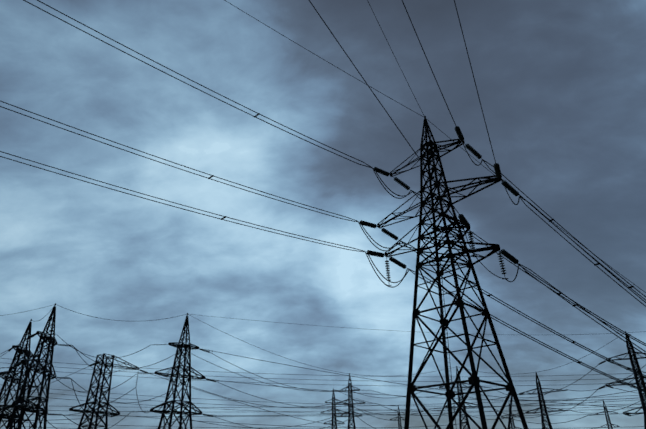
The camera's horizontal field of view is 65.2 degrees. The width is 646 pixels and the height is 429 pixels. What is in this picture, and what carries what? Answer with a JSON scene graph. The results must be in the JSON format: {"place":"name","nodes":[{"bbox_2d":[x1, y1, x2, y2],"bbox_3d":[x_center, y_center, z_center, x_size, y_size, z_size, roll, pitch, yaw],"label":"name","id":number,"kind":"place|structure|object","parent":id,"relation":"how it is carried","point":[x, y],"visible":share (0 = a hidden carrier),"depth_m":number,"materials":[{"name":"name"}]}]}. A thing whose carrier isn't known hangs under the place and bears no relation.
{"place":"outdoors","nodes":[
{"label":"outdoors","id":0,"kind":"place"},
{"bbox_2d":[0,0,645,428],"label":"sky","id":1,"kind":"structure","parent":0,"point":[561,84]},
{"label":"ground","id":2,"kind":"structure","parent":0,"visible":0},
{"bbox_2d":[0,319,32,428],"bbox_3d":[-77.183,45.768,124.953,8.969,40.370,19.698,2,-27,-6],"label":"tower","id":3,"kind":"structure","parent":2,"relation":"on","point":[28,355],"depth_m":126.75,"materials":[{"name":"black metal"}]},
{"bbox_2d":[6,303,57,428],"bbox_3d":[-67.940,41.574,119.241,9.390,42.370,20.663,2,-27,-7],"label":"tower","id":4,"kind":"structure","parent":2,"relation":"on","point":[40,368],"depth_m":119.75,"materials":[{"name":"black metal"}]},
{"bbox_2d":[69,353,139,428],"bbox_3d":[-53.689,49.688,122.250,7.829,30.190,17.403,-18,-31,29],"label":"tower flat","id":5,"kind":"structure","parent":2,"relation":"on","point":[99,405],"depth_m":123.23,"materials":[{"name":"black metal"}]},
{"bbox_2d":[150,313,205,428],"bbox_3d":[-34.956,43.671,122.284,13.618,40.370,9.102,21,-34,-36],"label":"tower","id":6,"kind":"structure","parent":2,"relation":"on","point":[185,346],"depth_m":123.12,"materials":[{"name":"black metal"}]},
{"bbox_2d":[321,388,346,428],"bbox_3d":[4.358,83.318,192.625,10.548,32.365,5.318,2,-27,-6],"label":"tower","id":7,"kind":"structure","parent":2,"relation":"on","point":[334,410],"depth_m":195.85,"materials":[{"name":"black metal"}]},
{"bbox_2d":[336,373,364,428],"bbox_3d":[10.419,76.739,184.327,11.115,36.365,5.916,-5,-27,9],"label":"tower","id":8,"kind":"structure","parent":2,"relation":"on","point":[350,408],"depth_m":186.98,"materials":[{"name":"black metal"}]},
{"bbox_2d":[390,406,403,428],"bbox_3d":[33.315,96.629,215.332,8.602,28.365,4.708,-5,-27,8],"label":"tower","id":9,"kind":"structure","parent":2,"relation":"on","point":[399,426],"depth_m":218.73,"materials":[{"name":"black metal"}]},
{"bbox_2d":[377,116,527,428],"bbox_3d":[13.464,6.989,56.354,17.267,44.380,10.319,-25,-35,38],"label":"tower","id":10,"kind":"structure","parent":2,"relation":"on","point":[474,380],"depth_m":55.13,"materials":[{"name":"metal"}]},
{"bbox_2d":[5,142,551,416],"bbox_3d":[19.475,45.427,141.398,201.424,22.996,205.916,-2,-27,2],"label":"insulator fittings","id":11,"kind":"object","parent":10,"relation":"attached to","point":[388,285],"visible":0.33,"depth_m":109.22,"materials":[{"name":"grey"}]},
{"bbox_2d":[0,0,645,428],"bbox_3d":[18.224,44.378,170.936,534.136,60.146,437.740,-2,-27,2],"label":"conductors","id":12,"kind":"object","parent":10,"relation":"on","point":[574,304],"visible":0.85,"depth_m":92.52,"materials":[{"name":"black"}]},
{"bbox_2d":[439,366,477,428],"bbox_3d":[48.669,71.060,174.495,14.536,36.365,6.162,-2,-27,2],"label":"tower","id":13,"kind":"structure","parent":2,"relation":"on","point":[460,411],"depth_m":176.35,"materials":[{"name":"black metal"}]},
{"bbox_2d":[0,126,630,427],"bbox_3d":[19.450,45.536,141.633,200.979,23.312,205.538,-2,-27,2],"label":"insulator discs","id":14,"kind":"object","parent":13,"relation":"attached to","point":[514,192],"visible":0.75,"depth_m":64.41,"materials":[{"name":"black glass"}]},
{"bbox_2d":[501,404,521,428],"bbox_3d":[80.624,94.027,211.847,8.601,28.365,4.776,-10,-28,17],"label":"tower","id":15,"kind":"structure","parent":2,"relation":"on","point":[512,421],"depth_m":214.52,"materials":[{"name":"black metal"}]},
{"bbox_2d":[519,373,562,428],"bbox_3d":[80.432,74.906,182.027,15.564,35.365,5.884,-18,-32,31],"label":"tower","id":16,"kind":"structure","parent":2,"relation":"on","point":[540,392],"depth_m":184.42,"materials":[{"name":"black metal"}]},
{"bbox_2d":[596,400,619,428],"bbox_3d":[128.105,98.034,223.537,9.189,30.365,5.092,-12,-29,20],"label":"tower","id":17,"kind":"structure","parent":2,"relation":"on","point":[608,418],"depth_m":226.37,"materials":[{"name":"black metal"}]},
{"bbox_2d":[605,331,645,428],"bbox_3d":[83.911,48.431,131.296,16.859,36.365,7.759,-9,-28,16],"label":"tower","id":18,"kind":"structure","parent":2,"relation":"on","point":[634,365],"depth_m":134.33,"materials":[{"name":"black metal"}]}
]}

